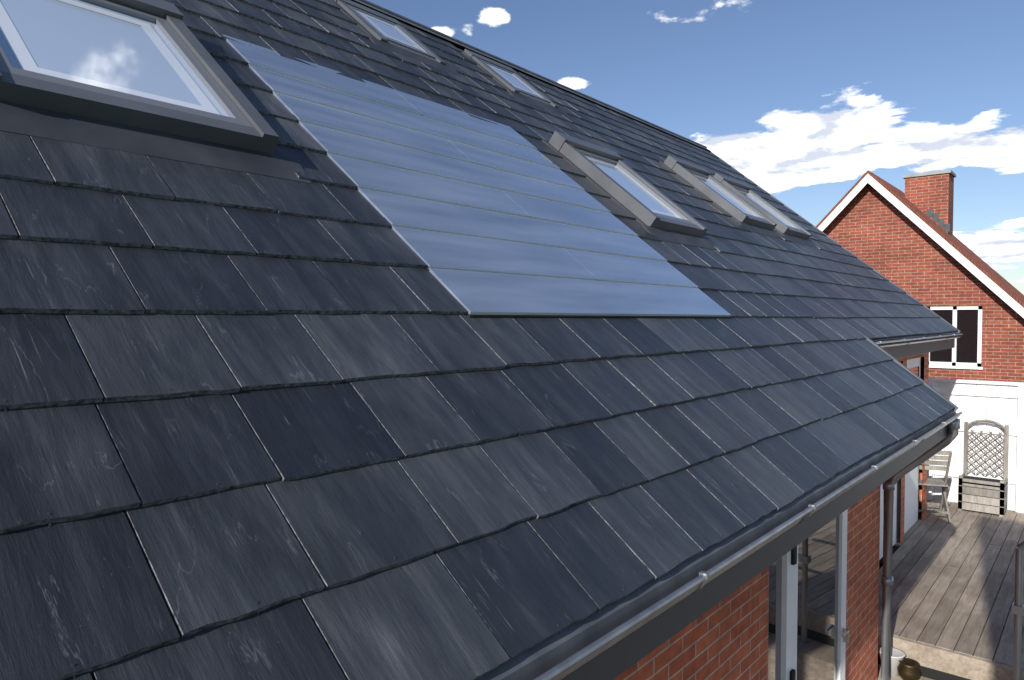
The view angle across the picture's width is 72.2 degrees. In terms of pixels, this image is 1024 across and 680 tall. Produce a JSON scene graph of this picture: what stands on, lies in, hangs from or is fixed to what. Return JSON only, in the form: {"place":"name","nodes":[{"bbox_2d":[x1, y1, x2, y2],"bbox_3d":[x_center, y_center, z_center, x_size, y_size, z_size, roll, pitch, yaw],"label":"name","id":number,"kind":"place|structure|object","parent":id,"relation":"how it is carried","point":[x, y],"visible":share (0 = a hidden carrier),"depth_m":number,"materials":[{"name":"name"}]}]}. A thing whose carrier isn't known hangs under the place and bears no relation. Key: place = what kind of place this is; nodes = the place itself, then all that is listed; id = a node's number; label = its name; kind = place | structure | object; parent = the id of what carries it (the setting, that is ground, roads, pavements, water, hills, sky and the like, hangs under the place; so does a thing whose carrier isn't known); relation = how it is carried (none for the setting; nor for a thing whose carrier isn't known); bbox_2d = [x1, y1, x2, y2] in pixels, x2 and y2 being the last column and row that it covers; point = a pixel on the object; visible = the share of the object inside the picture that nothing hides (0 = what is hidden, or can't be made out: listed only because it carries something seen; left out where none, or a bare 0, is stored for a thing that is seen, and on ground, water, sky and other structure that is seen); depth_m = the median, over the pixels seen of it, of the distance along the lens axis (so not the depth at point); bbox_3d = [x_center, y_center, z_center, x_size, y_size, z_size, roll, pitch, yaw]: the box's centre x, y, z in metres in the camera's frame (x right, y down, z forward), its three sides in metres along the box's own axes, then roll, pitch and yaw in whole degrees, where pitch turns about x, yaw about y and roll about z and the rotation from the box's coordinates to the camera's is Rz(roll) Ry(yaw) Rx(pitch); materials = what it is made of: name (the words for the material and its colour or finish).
{"place":"outdoors","nodes":[
{"label":"outdoors","id":0,"kind":"place"},
{"bbox_2d":[367,0,1023,294],"label":"sky","id":1,"kind":"structure","parent":0,"point":[802,98],"materials":[{"name":"blue"}]},
{"bbox_2d":[816,170,1023,478],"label":"house","id":2,"kind":"structure","parent":0,"point":[909,242],"depth_m":14.37,"materials":[{"name":"brick"}]},
{"label":"ground","id":3,"kind":"structure","parent":0,"visible":0},
{"bbox_2d":[614,353,928,679],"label":"house walls","id":4,"kind":"structure","parent":3,"relation":"on","point":[726,638],"depth_m":3.51,"materials":[{"name":"brick"}]},
{"bbox_2d":[0,0,957,679],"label":"slates","id":5,"kind":"object","parent":4,"relation":"on","point":[150,552],"visible":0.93,"depth_m":1.75,"materials":[{"name":"grey stone"}]},
{"bbox_2d":[0,0,311,183],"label":"skylight","id":6,"kind":"object","parent":5,"relation":"on","point":[148,78],"visible":1,"depth_m":2.35,"materials":[{"name":"grey"}]},
{"bbox_2d":[330,0,460,76],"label":"skylight","id":7,"kind":"object","parent":5,"relation":"on","point":[388,32],"visible":0.98,"depth_m":5.42,"materials":[{"name":"grey"}]},
{"bbox_2d":[3,17,926,678],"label":"slate hooks","id":8,"kind":"object","parent":5,"relation":"on","point":[391,371],"visible":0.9,"depth_m":1.79,"materials":[{"name":"grey"}]},
{"bbox_2d":[223,34,730,316],"bbox_3d":[-0.079,-0.799,3.690,1.660,1.372,2.140,1,2,40],"label":"solar panel","id":9,"kind":"object","parent":5,"relation":"on","point":[507,220],"visible":0.92,"depth_m":3.36,"materials":[{"name":"blue glass"}]},
{"bbox_2d":[247,64,730,317],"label":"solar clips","id":10,"kind":"object","parent":9,"relation":"attached to","point":[524,316],"visible":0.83,"depth_m":2.82,"materials":[{"name":"black metal"}]},
{"bbox_2d":[458,48,570,117],"bbox_3d":[0.017,-2.418,6.636,0.756,0.628,0.850,1,2,40],"label":"skylight","id":11,"kind":"object","parent":5,"relation":"on","point":[513,82],"visible":0.97,"depth_m":6.56,"materials":[{"name":"grey"}]},
{"bbox_2d":[351,0,709,150],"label":"ridge","id":12,"kind":"structure","parent":5,"relation":"on","point":[379,9],"depth_m":7.22,"materials":[{"name":"metal"}]},
{"bbox_2d":[541,131,716,249],"bbox_3d":[0.883,-1.115,5.279,0.995,0.876,1.000,1,2,40],"label":"skylight","id":13,"kind":"object","parent":5,"relation":"on","point":[651,208],"visible":0.98,"depth_m":5.16,"materials":[{"name":"grey metal"}]},
{"bbox_2d":[476,410,961,679],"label":"gutter","id":14,"kind":"object","parent":5,"relation":"on","point":[612,641],"visible":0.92,"depth_m":1.94,"materials":[{"name":"metal"}]},
{"bbox_2d":[659,155,783,239],"bbox_3d":[2.226,-1.511,7.472,0.995,0.876,1.040,1,2,40],"label":"skylight","id":15,"kind":"object","parent":5,"relation":"on","point":[736,207],"visible":0.98,"depth_m":7.33,"materials":[{"name":"grey metal"}]},
{"bbox_2d":[713,173,817,247],"bbox_3d":[2.983,-1.537,8.364,0.995,0.876,1.040,1,2,40],"label":"skylight","id":16,"kind":"object","parent":5,"relation":"on","point":[790,229],"visible":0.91,"depth_m":8.28,"materials":[{"name":"grey metal"}]},
{"bbox_2d":[871,331,962,358],"bbox_3d":[4.239,0.028,7.259,0.117,0.241,4.450,1,2,40],"label":"gutter","id":17,"kind":"object","parent":5,"relation":"on","point":[895,351],"visible":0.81,"depth_m":7.11,"materials":[{"name":"metal"}]},
{"bbox_2d":[90,42,961,678],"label":"roof deck","id":18,"kind":"structure","parent":4,"relation":"on","point":[880,340],"depth_m":6.81,"materials":[{"name":"black"}]},
{"bbox_2d":[768,509,849,679],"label":"french door","id":19,"kind":"structure","parent":4,"relation":"attached to","point":[808,635],"depth_m":4.23,"materials":[{"name":"white"}]},
{"bbox_2d":[706,149,960,411],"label":"verge","id":20,"kind":"structure","parent":4,"relation":"on","point":[911,372],"depth_m":8.95,"materials":[{"name":"metal"}]},
{"bbox_2d":[879,357,920,559],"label":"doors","id":21,"kind":"structure","parent":4,"relation":"attached to","point":[905,512],"depth_m":8.26,"materials":[{"name":"white paint"}]},
{"bbox_2d":[881,419,959,679],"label":"downpipe","id":22,"kind":"object","parent":4,"relation":"attached to","point":[953,427],"visible":0.76,"depth_m":5.40,"materials":[{"name":"metal"}]},
{"bbox_2d":[877,499,1023,679],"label":"deck","id":23,"kind":"structure","parent":3,"relation":"on","point":[952,598],"depth_m":6.51,"materials":[{"name":"grey wood"}]},
{"bbox_2d":[878,646,920,679],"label":"pots","id":24,"kind":"object","parent":23,"relation":"on","point":[902,667],"visible":0.59,"depth_m":5.46,"materials":[{"name":"ceramic"}]},
{"bbox_2d":[918,450,951,523],"bbox_3d":[5.346,1.833,9.110,0.502,0.926,0.610,1,2,20],"label":"chair","id":25,"kind":"object","parent":23,"relation":"on","point":[936,481],"visible":0.54,"depth_m":8.93,"materials":[{"name":"grey wood"}]},
{"bbox_2d":[926,378,1023,512],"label":"wall","id":26,"kind":"structure","parent":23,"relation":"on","point":[961,394],"depth_m":9.56,"materials":[{"name":"white paint"}]},
{"bbox_2d":[958,419,1008,516],"bbox_3d":[6.272,1.674,9.341,0.500,1.200,0.440,1,2,40],"label":"trellis planter","id":27,"kind":"object","parent":23,"relation":"on","point":[972,482],"visible":1,"depth_m":9.31,"materials":[{"name":"grey wood"}]},
{"bbox_2d":[1012,541,1023,679],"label":"rail post","id":28,"kind":"object","parent":23,"relation":"on","point":[1017,608],"visible":1,"depth_m":5.00,"materials":[{"name":"metal"}]}
]}

